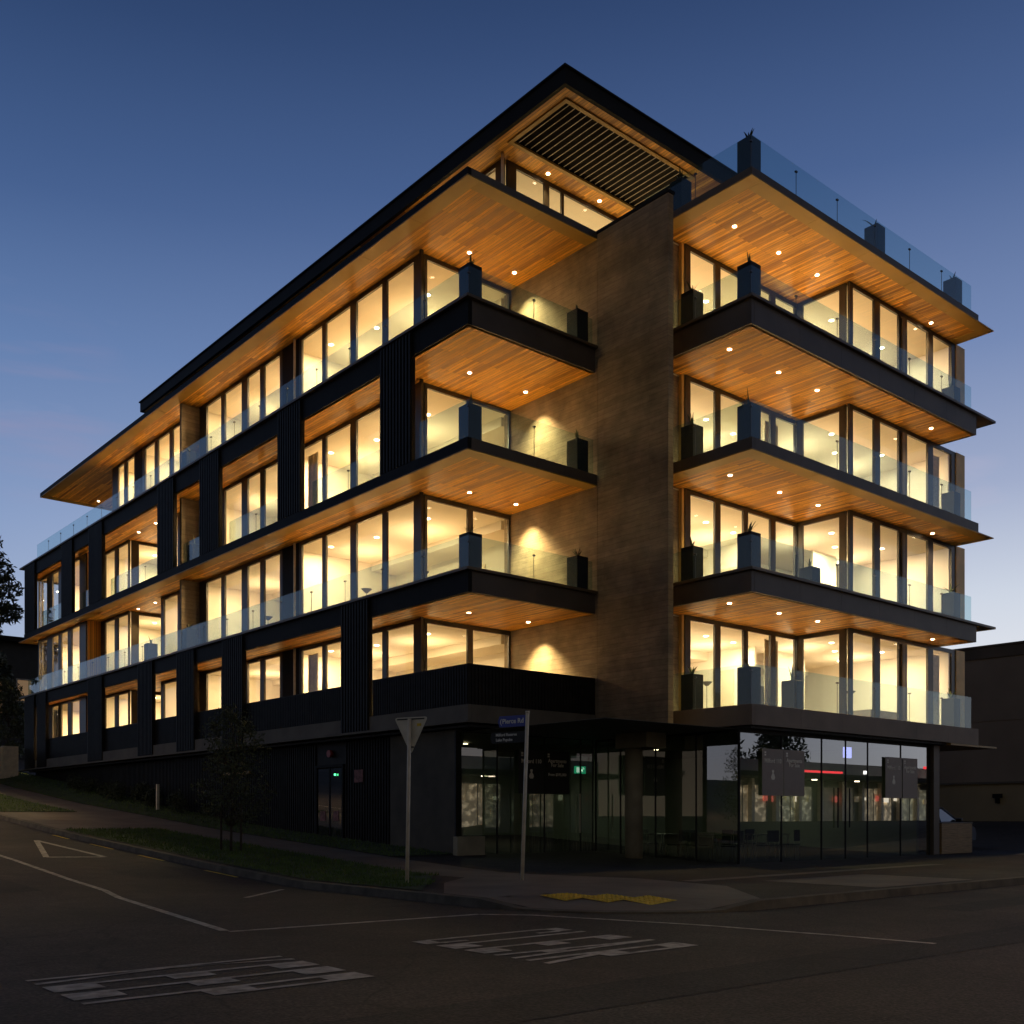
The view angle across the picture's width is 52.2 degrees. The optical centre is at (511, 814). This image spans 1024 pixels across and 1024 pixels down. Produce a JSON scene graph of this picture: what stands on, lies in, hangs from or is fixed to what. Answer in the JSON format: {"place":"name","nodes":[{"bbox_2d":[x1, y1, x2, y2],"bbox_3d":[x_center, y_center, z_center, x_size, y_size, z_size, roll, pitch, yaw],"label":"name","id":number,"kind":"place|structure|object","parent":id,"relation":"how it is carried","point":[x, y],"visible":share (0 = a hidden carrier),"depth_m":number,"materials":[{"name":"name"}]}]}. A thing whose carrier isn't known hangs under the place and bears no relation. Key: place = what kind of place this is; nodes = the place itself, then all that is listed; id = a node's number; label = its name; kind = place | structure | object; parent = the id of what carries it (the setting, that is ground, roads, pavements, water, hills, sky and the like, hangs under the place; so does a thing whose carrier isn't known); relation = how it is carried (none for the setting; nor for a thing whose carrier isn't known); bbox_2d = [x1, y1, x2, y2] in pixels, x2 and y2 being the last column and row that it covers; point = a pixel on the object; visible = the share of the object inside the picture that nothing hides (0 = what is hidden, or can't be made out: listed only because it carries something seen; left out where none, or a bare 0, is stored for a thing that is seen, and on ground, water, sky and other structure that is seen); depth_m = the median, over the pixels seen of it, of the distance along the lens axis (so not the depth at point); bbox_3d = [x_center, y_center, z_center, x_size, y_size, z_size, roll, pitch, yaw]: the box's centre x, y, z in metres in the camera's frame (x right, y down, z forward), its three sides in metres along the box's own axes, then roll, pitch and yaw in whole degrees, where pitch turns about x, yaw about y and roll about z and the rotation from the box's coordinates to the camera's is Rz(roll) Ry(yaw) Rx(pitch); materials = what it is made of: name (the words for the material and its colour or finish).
{"place":"outdoors","nodes":[
{"label":"outdoors","id":0,"kind":"place"},
{"bbox_2d":[0,812,150,828],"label":"driveway","id":1,"kind":"structure","parent":0,"point":[68,820],"depth_m":33.64,"materials":[{"name":"concrete"}]},
{"bbox_2d":[0,784,524,876],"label":"footpath","id":2,"kind":"structure","parent":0,"point":[337,853],"depth_m":29.02,"materials":[{"name":"concrete"}]},
{"bbox_2d":[0,759,1023,1023],"bbox_3d":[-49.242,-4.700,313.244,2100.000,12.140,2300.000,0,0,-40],"label":"road","id":3,"kind":"structure","parent":0,"point":[52,927],"depth_m":10.36,"materials":[{"name":"grey asphalt"}]},
{"bbox_2d":[0,635,57,758],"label":"dark house","id":4,"kind":"structure","parent":3,"relation":"on","point":[22,658],"depth_m":80.03,"materials":[{"name":"paint"}]},
{"bbox_2d":[16,678,32,702],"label":"window","id":5,"kind":"structure","parent":4,"relation":"in","point":[27,684],"depth_m":80.06,"materials":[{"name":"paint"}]},
{"bbox_2d":[34,840,106,856],"bbox_3d":[-11.451,0.822,25.595,1.328,0.294,5.143,0,0,-40],"label":"give way marking","id":6,"kind":"object","parent":3,"relation":"on","point":[41,849],"visible":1,"depth_m":25.58,"materials":[{"name":"paint"}]},
{"bbox_2d":[26,956,372,1003],"bbox_3d":[-2.558,1.347,8.629,2.290,0.001,1.670,0,0,-40],"label":"keep marking","id":7,"kind":"object","parent":3,"relation":"on","point":[212,991],"visible":1,"depth_m":8.51,"materials":[{"name":"paint"}]},
{"bbox_2d":[0,855,934,943],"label":"road lines","id":8,"kind":"object","parent":3,"relation":"on","point":[151,907],"visible":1,"depth_m":13.60,"materials":[{"name":"paint"}]},
{"bbox_2d":[0,879,1023,1023],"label":"road patches","id":9,"kind":"object","parent":3,"relation":"on","point":[525,1007],"visible":1,"depth_m":8.48,"materials":[{"name":"grey asphalt"}]},
{"bbox_2d":[0,814,1023,913],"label":"kerb","id":10,"kind":"structure","parent":3,"relation":"on","point":[749,905],"depth_m":17.51,"materials":[{"name":"concrete"}]},
{"bbox_2d":[413,928,695,963],"bbox_3d":[0.423,1.347,10.982,2.100,0.001,2.200,0,0,-40],"label":"road marking","id":11,"kind":"object","parent":3,"relation":"on","point":[615,952],"visible":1,"depth_m":10.79,"materials":[{"name":"paint"}]},
{"bbox_2d":[0,760,1023,910],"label":"forecourt","id":12,"kind":"structure","parent":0,"point":[997,847],"depth_m":24.33,"materials":[{"name":"concrete"}]},
{"bbox_2d":[0,746,17,778],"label":"concrete wall","id":13,"kind":"structure","parent":12,"relation":"on","point":[8,761],"depth_m":53.67,"materials":[{"name":"concrete"}]},
{"bbox_2d":[0,536,23,684],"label":"tree","id":14,"kind":"object","parent":12,"relation":"on","point":[10,610],"visible":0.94,"depth_m":62.91,"materials":[{"name":"green plant"}]},
{"bbox_2d":[0,674,25,757],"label":"garden tree","id":15,"kind":"object","parent":12,"relation":"on","point":[8,710],"visible":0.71,"depth_m":61.71,"materials":[{"name":"green plant"}]},
{"bbox_2d":[0,772,451,889],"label":"grass verge","id":16,"kind":"object","parent":12,"relation":"on","point":[22,785],"depth_m":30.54,"materials":[{"name":"green plant"}]},
{"bbox_2d":[72,776,101,792],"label":"shrub","id":17,"kind":"object","parent":16,"relation":"on","point":[89,785],"visible":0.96,"depth_m":45.80,"materials":[{"name":"green plant"}]},
{"bbox_2d":[102,779,129,800],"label":"shrub","id":18,"kind":"object","parent":16,"relation":"on","point":[115,793],"visible":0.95,"depth_m":42.89,"materials":[{"name":"green plant"}]},
{"bbox_2d":[128,781,150,802],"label":"shrub","id":19,"kind":"object","parent":16,"relation":"on","point":[140,788],"visible":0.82,"depth_m":40.95,"materials":[{"name":"green plant"}]},
{"bbox_2d":[138,786,163,806],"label":"shrub","id":20,"kind":"object","parent":16,"relation":"on","point":[150,795],"visible":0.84,"depth_m":40.29,"materials":[{"name":"green plant"}]},
{"bbox_2d":[190,703,277,850],"bbox_3d":[-6.778,-0.908,25.368,1.781,3.636,1.920,0,0,-40],"label":"street tree","id":21,"kind":"object","parent":16,"relation":"on","point":[229,770],"visible":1,"depth_m":25.12,"materials":[{"name":"green plant"}]},
{"bbox_2d":[395,716,426,882],"bbox_3d":[-1.824,-0.262,18.595,0.674,2.966,0.104,0,0,28],"label":"give way sign","id":22,"kind":"object","parent":16,"relation":"on","point":[410,728],"visible":0.92,"depth_m":18.57,"materials":[{"name":"metal"}]},
{"bbox_2d":[18,63,996,863],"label":"apartment building","id":23,"kind":"structure","parent":12,"relation":"on","point":[330,493],"depth_m":30.29,"materials":[{"name":"glass"},{"name":"dark metal"},{"name":"timber"}]},
{"bbox_2d":[38,553,86,627],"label":"window","id":24,"kind":"structure","parent":23,"relation":"in","point":[82,560],"depth_m":51.44,"materials":[{"name":"brown metal"}]},
{"bbox_2d":[38,621,86,691],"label":"window","id":25,"kind":"structure","parent":23,"relation":"in","point":[82,626],"depth_m":51.14,"materials":[{"name":"brown metal"}]},
{"bbox_2d":[49,696,86,737],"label":"window","id":26,"kind":"structure","parent":23,"relation":"in","point":[82,700],"depth_m":50.19,"materials":[{"name":"glass"}]},
{"bbox_2d":[101,611,129,672],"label":"window","id":27,"kind":"structure","parent":23,"relation":"in","point":[116,619],"depth_m":47.39,"materials":[{"name":"brown metal"}]},
{"bbox_2d":[105,540,129,597],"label":"window","id":28,"kind":"structure","parent":23,"relation":"in","point":[116,549],"depth_m":47.20,"materials":[{"name":"brown metal"}]},
{"bbox_2d":[105,690,129,728],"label":"window","id":29,"kind":"structure","parent":23,"relation":"in","point":[116,695],"depth_m":47.20,"materials":[{"name":"glass"}]},
{"bbox_2d":[113,454,134,509],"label":"window","id":30,"kind":"structure","parent":23,"relation":"in","point":[116,471],"depth_m":46.85,"materials":[{"name":"brown metal"}]},
{"bbox_2d":[131,540,156,586],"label":"window","id":31,"kind":"structure","parent":23,"relation":"in","point":[134,544],"depth_m":46.27,"materials":[{"name":"brown metal"}]},
{"bbox_2d":[131,611,160,663],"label":"window","id":32,"kind":"structure","parent":23,"relation":"in","point":[134,615],"depth_m":46.27,"materials":[{"name":"brown metal"}]},
{"bbox_2d":[131,690,160,723],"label":"window","id":33,"kind":"structure","parent":23,"relation":"in","point":[133,692],"depth_m":46.23,"materials":[{"name":"brown metal"}]},
{"bbox_2d":[144,638,157,660],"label":"planter box","id":34,"kind":"object","parent":23,"relation":"on","point":[150,650],"visible":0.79,"depth_m":42.94,"materials":[{"name":"grey plant"}]},
{"bbox_2d":[143,422,179,491],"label":"window","id":35,"kind":"structure","parent":23,"relation":"in","point":[156,443],"depth_m":43.60,"materials":[{"name":"brown metal"}]},
{"bbox_2d":[161,590,179,654],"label":"window","id":36,"kind":"structure","parent":23,"relation":"in","point":[177,593],"depth_m":42.88,"materials":[{"name":"brown metal"}]},
{"bbox_2d":[182,624,196,648],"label":"planter box","id":37,"kind":"object","parent":23,"relation":"on","point":[189,636],"visible":0.82,"depth_m":39.59,"materials":[{"name":"grey plant"}]},
{"bbox_2d":[200,350,281,456],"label":"window","id":38,"kind":"structure","parent":23,"relation":"in","point":[244,381],"depth_m":37.59,"materials":[{"name":"brown metal"}]},
{"bbox_2d":[200,549,281,643],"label":"window","id":39,"kind":"structure","parent":23,"relation":"in","point":[245,568],"depth_m":37.59,"materials":[{"name":"brown metal"}]},
{"bbox_2d":[200,652,281,711],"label":"window","id":40,"kind":"structure","parent":23,"relation":"in","point":[203,675],"depth_m":37.34,"materials":[{"name":"brown metal"}]},
{"bbox_2d":[223,460,276,544],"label":"window","id":41,"kind":"structure","parent":23,"relation":"in","point":[262,471],"depth_m":37.37,"materials":[{"name":"brown metal"}]},
{"bbox_2d":[315,764,344,837],"bbox_3d":[-5.532,-0.260,31.652,0.090,2.520,1.620,0,0,-40],"label":"service door","id":42,"kind":"structure","parent":23,"relation":"in","point":[329,783],"depth_m":31.62,"materials":[{"name":"black glass"}]},
{"bbox_2d":[299,254,418,395],"bbox_3d":[-4.761,-14.274,31.903,0.070,2.949,6.900,0,0,-40],"label":"window","id":43,"kind":"structure","parent":23,"relation":"in","point":[384,283],"depth_m":31.87,"materials":[{"name":"brown metal"}]},
{"bbox_2d":[299,494,418,614],"bbox_3d":[-4.761,-7.539,31.903,0.070,2.919,6.900,0,0,-40],"label":"window","id":44,"kind":"structure","parent":23,"relation":"in","point":[353,525],"depth_m":31.87,"materials":[{"name":"brown metal"}]},
{"bbox_2d":[299,618,418,693],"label":"window","id":45,"kind":"structure","parent":23,"relation":"in","point":[384,630],"depth_m":30.73,"materials":[{"name":"brown metal"}]},
{"bbox_2d":[305,383,418,500],"bbox_3d":[-4.761,-10.704,31.903,0.070,2.869,6.900,0,0,-40],"label":"window","id":46,"kind":"structure","parent":23,"relation":"in","point":[353,423],"depth_m":31.99,"materials":[{"name":"brown metal"}]},
{"bbox_2d":[424,254,510,317],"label":"window","id":47,"kind":"structure","parent":23,"relation":"in","point":[430,259],"depth_m":29.88,"materials":[{"name":"brown metal"}]},
{"bbox_2d":[424,383,510,455],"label":"window","id":48,"kind":"structure","parent":23,"relation":"in","point":[426,386],"depth_m":30.14,"materials":[{"name":"brown metal"}]},
{"bbox_2d":[424,494,510,577],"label":"window","id":49,"kind":"structure","parent":23,"relation":"in","point":[469,509],"depth_m":30.37,"materials":[{"name":"brown metal"}]},
{"bbox_2d":[424,618,510,670],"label":"window","id":50,"kind":"structure","parent":23,"relation":"in","point":[469,628],"depth_m":30.37,"materials":[{"name":"brown metal"}]},
{"bbox_2d":[459,526,481,567],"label":"planter box","id":51,"kind":"object","parent":23,"relation":"on","point":[475,550],"visible":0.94,"depth_m":26.15,"materials":[{"name":"black metal"}]},
{"bbox_2d":[459,395,481,439],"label":"planter box","id":52,"kind":"object","parent":23,"relation":"on","point":[475,421],"visible":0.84,"depth_m":26.10,"materials":[{"name":"black metal"}]},
{"bbox_2d":[459,252,481,297],"bbox_3d":[-1.050,-13.443,26.309,0.434,1.326,0.452,0,0,-40],"label":"planter box","id":53,"kind":"object","parent":23,"relation":"on","point":[475,281],"visible":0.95,"depth_m":26.15,"materials":[{"name":"black metal"}]},
{"bbox_2d":[483,158,504,184],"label":"window","id":54,"kind":"structure","parent":23,"relation":"in","point":[497,166],"depth_m":30.22,"materials":[{"name":"brown metal"}]},
{"bbox_2d":[518,749,543,793],"bbox_3d":[0.525,-1.170,28.304,0.920,1.180,0.010,0,0,-40],"label":"poster","id":55,"kind":"object","parent":23,"relation":"attached to","point":[535,777],"visible":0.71,"depth_m":28.33,"materials":[{"name":"paper"}]},
{"bbox_2d":[545,751,568,793],"bbox_3d":[1.256,-1.170,28.927,0.920,1.180,0.010,0,0,-40],"label":"poster","id":56,"kind":"object","parent":23,"relation":"attached to","point":[556,772],"visible":1,"depth_m":28.90,"materials":[{"name":"paper"}]},
{"bbox_2d":[506,159,616,220],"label":"window","id":57,"kind":"structure","parent":23,"relation":"in","point":[511,168],"depth_m":31.12,"materials":[{"name":"brown metal"}]},
{"bbox_2d":[567,549,587,588],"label":"planter box","id":58,"kind":"object","parent":23,"relation":"on","point":[577,570],"visible":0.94,"depth_m":28.48,"materials":[{"name":"black metal"}]},
{"bbox_2d":[567,430,587,471],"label":"planter box","id":59,"kind":"object","parent":23,"relation":"on","point":[577,452],"visible":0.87,"depth_m":28.48,"materials":[{"name":"black metal"}]},
{"bbox_2d":[567,306,587,341],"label":"planter box","id":60,"kind":"object","parent":23,"relation":"on","point":[577,321],"visible":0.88,"depth_m":28.48,"materials":[{"name":"black metal"}]},
{"bbox_2d":[669,165,690,210],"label":"planter box","id":61,"kind":"object","parent":23,"relation":"on","point":[680,186],"visible":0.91,"depth_m":27.73,"materials":[{"name":"black metal"}]},
{"bbox_2d":[681,666,702,709],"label":"planter box","id":62,"kind":"object","parent":23,"relation":"on","point":[687,691],"visible":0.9,"depth_m":27.45,"materials":[{"name":"black metal"}]},
{"bbox_2d":[681,533,702,580],"bbox_3d":[4.754,-6.769,27.599,0.420,1.398,0.420,0,0,-40],"label":"planter box","id":63,"kind":"object","parent":23,"relation":"on","point":[688,563],"visible":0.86,"depth_m":27.45,"materials":[{"name":"black metal"}]},
{"bbox_2d":[681,412,702,459],"bbox_3d":[4.754,-9.960,27.599,0.420,1.401,0.420,0,0,-40],"label":"planter box","id":64,"kind":"object","parent":23,"relation":"on","point":[687,441],"visible":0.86,"depth_m":27.45,"materials":[{"name":"black metal"}]},
{"bbox_2d":[681,281,702,324],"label":"planter box","id":65,"kind":"object","parent":23,"relation":"on","point":[687,307],"visible":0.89,"depth_m":27.45,"materials":[{"name":"black metal"}]},
{"bbox_2d":[684,243,796,314],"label":"window","id":66,"kind":"structure","parent":23,"relation":"in","point":[718,266],"depth_m":29.68,"materials":[{"name":"brown metal"}]},
{"bbox_2d":[684,374,796,452],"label":"window","id":67,"kind":"structure","parent":23,"relation":"in","point":[717,393],"depth_m":29.74,"materials":[{"name":"brown metal"}]},
{"bbox_2d":[684,488,796,576],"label":"window","id":68,"kind":"structure","parent":23,"relation":"in","point":[717,503],"depth_m":29.80,"materials":[{"name":"brown metal"}]},
{"bbox_2d":[684,615,796,706],"bbox_3d":[6.795,-4.114,30.569,5.380,2.809,0.070,0,0,-40],"label":"window","id":69,"kind":"structure","parent":23,"relation":"in","point":[717,625],"depth_m":29.83,"materials":[{"name":"brown metal"}]},
{"bbox_2d":[737,657,760,704],"bbox_3d":[5.912,-3.336,26.181,0.498,1.233,0.420,0,0,-40],"label":"planter box","id":70,"kind":"object","parent":23,"relation":"on","point":[748,687],"visible":0.91,"depth_m":26.06,"materials":[{"name":"black metal"}]},
{"bbox_2d":[737,521,760,568],"bbox_3d":[5.946,-6.724,26.202,0.420,1.309,0.432,0,0,-40],"label":"planter box","id":71,"kind":"object","parent":23,"relation":"on","point":[748,553],"visible":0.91,"depth_m":26.06,"materials":[{"name":"black metal"}]},
{"bbox_2d":[737,389,760,440],"bbox_3d":[5.942,-9.991,26.207,0.420,1.462,0.420,0,0,-40],"label":"planter box","id":72,"kind":"object","parent":23,"relation":"on","point":[748,421],"visible":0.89,"depth_m":26.06,"materials":[{"name":"black metal"}]},
{"bbox_2d":[737,252,760,298],"bbox_3d":[5.942,-13.487,26.207,0.420,1.413,0.420,0,0,-40],"label":"planter box","id":73,"kind":"object","parent":23,"relation":"on","point":[748,282],"visible":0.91,"depth_m":26.06,"materials":[{"name":"black metal"}]},
{"bbox_2d":[737,128,760,173],"bbox_3d":[5.930,-16.510,26.196,0.453,1.220,0.420,0,0,-40],"label":"planter box","id":74,"kind":"object","parent":23,"relation":"on","point":[748,154],"visible":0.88,"depth_m":26.06,"materials":[{"name":"black metal"}]},
{"bbox_2d":[762,748,783,795],"bbox_3d":[6.722,-1.100,26.926,0.920,1.200,0.010,0,0,-40],"label":"poster","id":75,"kind":"object","parent":23,"relation":"attached to","point":[772,772],"visible":1,"depth_m":26.91,"materials":[{"name":"grey paper"}]},
{"bbox_2d":[781,664,802,708],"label":"planter box","id":76,"kind":"object","parent":23,"relation":"on","point":[792,693],"visible":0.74,"depth_m":28.77,"materials":[{"name":"grey plant"}]},
{"bbox_2d":[784,750,803,795],"bbox_3d":[7.437,-1.100,27.536,0.920,1.200,0.010,0,0,-40],"label":"poster","id":77,"kind":"object","parent":23,"relation":"attached to","point":[793,772],"visible":1,"depth_m":27.51,"materials":[{"name":"paper"}]},
{"bbox_2d":[799,558,820,582],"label":"planter box","id":78,"kind":"object","parent":23,"relation":"on","point":[810,572],"visible":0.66,"depth_m":28.77,"materials":[{"name":"grey plant"}]},
{"bbox_2d":[797,283,846,341],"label":"window","id":79,"kind":"structure","parent":23,"relation":"in","point":[842,288],"depth_m":31.05,"materials":[{"name":"brown metal"}]},
{"bbox_2d":[797,405,846,472],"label":"window","id":80,"kind":"structure","parent":23,"relation":"in","point":[842,410],"depth_m":31.08,"materials":[{"name":"brown metal"}]},
{"bbox_2d":[797,511,846,588],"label":"window","id":81,"kind":"structure","parent":23,"relation":"in","point":[842,516],"depth_m":31.08,"materials":[{"name":"brown metal"}]},
{"bbox_2d":[797,628,846,713],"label":"window","id":82,"kind":"structure","parent":23,"relation":"in","point":[842,633],"depth_m":31.05,"materials":[{"name":"brown metal"}]},
{"bbox_2d":[864,219,884,252],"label":"planter box","id":83,"kind":"object","parent":23,"relation":"on","point":[874,236],"visible":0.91,"depth_m":29.91,"materials":[{"name":"black metal"}]},
{"bbox_2d":[885,757,901,797],"bbox_3d":[11.241,-1.100,30.781,0.920,1.200,0.010,0,0,-40],"label":"poster","id":84,"kind":"object","parent":23,"relation":"attached to","point":[893,777],"visible":1,"depth_m":30.77,"materials":[{"name":"paper"}]},
{"bbox_2d":[847,281,954,387],"bbox_3d":[12.373,-14.274,32.936,6.420,2.949,0.070,0,0,-40],"label":"window","id":85,"kind":"structure","parent":23,"relation":"in","point":[876,302],"depth_m":32.66,"materials":[{"name":"brown metal"}]},
{"bbox_2d":[847,403,954,505],"bbox_3d":[12.373,-10.704,32.936,6.420,2.869,0.070,0,0,-40],"label":"window","id":86,"kind":"structure","parent":23,"relation":"in","point":[876,421],"depth_m":32.66,"materials":[{"name":"brown metal"}]},
{"bbox_2d":[847,510,954,610],"bbox_3d":[12.373,-7.539,32.936,6.420,2.919,0.070,0,0,-40],"label":"window","id":87,"kind":"structure","parent":23,"relation":"in","point":[876,523],"depth_m":32.66,"materials":[{"name":"brown metal"}]},
{"bbox_2d":[847,628,954,723],"bbox_3d":[12.373,-4.114,32.936,6.420,2.809,0.070,0,0,-40],"label":"window","id":88,"kind":"structure","parent":23,"relation":"in","point":[876,638],"depth_m":32.66,"materials":[{"name":"brown metal"}]},
{"bbox_2d":[903,758,916,797],"bbox_3d":[11.956,-1.100,31.392,0.860,1.200,0.010,0,0,-40],"label":"poster","id":89,"kind":"object","parent":23,"relation":"attached to","point":[909,777],"visible":1,"depth_m":31.37,"materials":[{"name":"paper"}]},
{"bbox_2d":[942,689,959,726],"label":"planter box","id":90,"kind":"object","parent":23,"relation":"on","point":[950,710],"visible":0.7,"depth_m":33.15,"materials":[{"name":"black metal"}]},
{"bbox_2d":[942,380,959,401],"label":"planter box","id":91,"kind":"object","parent":23,"relation":"on","point":[952,390],"visible":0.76,"depth_m":33.14,"materials":[{"name":"black metal"}]},
{"bbox_2d":[942,584,959,617],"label":"planter box","id":92,"kind":"object","parent":23,"relation":"on","point":[951,603],"visible":0.81,"depth_m":33.15,"materials":[{"name":"black metal"}]},
{"bbox_2d":[942,483,959,515],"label":"planter box","id":93,"kind":"object","parent":23,"relation":"on","point":[951,501],"visible":0.75,"depth_m":33.14,"materials":[{"name":"black metal"}]},
{"bbox_2d":[943,272,961,303],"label":"planter box","id":94,"kind":"object","parent":23,"relation":"on","point":[952,287],"visible":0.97,"depth_m":32.89,"materials":[{"name":"black metal"}]},
{"bbox_2d":[682,853,1023,887],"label":"concrete crossing","id":95,"kind":"object","parent":12,"relation":"on","point":[866,880],"visible":1,"depth_m":19.71,"materials":[{"name":"grey concrete"}]},
{"bbox_2d":[939,822,972,853],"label":"wall","id":96,"kind":"structure","parent":12,"relation":"on","point":[955,838],"depth_m":33.03,"materials":[{"name":"wood"}]},
{"bbox_2d":[939,807,975,839],"bbox_3d":[15.126,0.459,38.353,4.400,1.526,2.060,0,0,-40],"label":"parked car","id":97,"kind":"object","parent":12,"relation":"on","point":[945,815],"visible":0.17,"depth_m":38.05,"materials":[{"name":"blue paint"}]},
{"bbox_2d":[939,641,1023,821],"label":"warehouse","id":98,"kind":"structure","parent":12,"relation":"on","point":[985,785],"depth_m":51.99,"materials":[{"name":"concrete"}]},
{"bbox_2d":[0,0,1023,648],"label":"sky","id":99,"kind":"structure","parent":0,"point":[168,167],"materials":[{"name":"blue"}]},
{"bbox_2d":[444,874,759,910],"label":"corner ramp","id":100,"kind":"structure","parent":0,"point":[529,890],"depth_m":16.62,"materials":[{"name":"concrete"}]},
{"bbox_2d":[490,711,529,879],"bbox_3d":[-0.064,-0.359,19.681,0.885,3.161,0.127,0,0,33],"label":"street name sign","id":101,"kind":"object","parent":100,"relation":"on","point":[514,736],"visible":1,"depth_m":19.51,"materials":[{"name":"metal"}]},
{"bbox_2d":[542,893,675,904],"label":"tactile paving","id":102,"kind":"structure","parent":100,"relation":"on","point":[649,900],"depth_m":15.58,"materials":[{"name":"yellow paint"}]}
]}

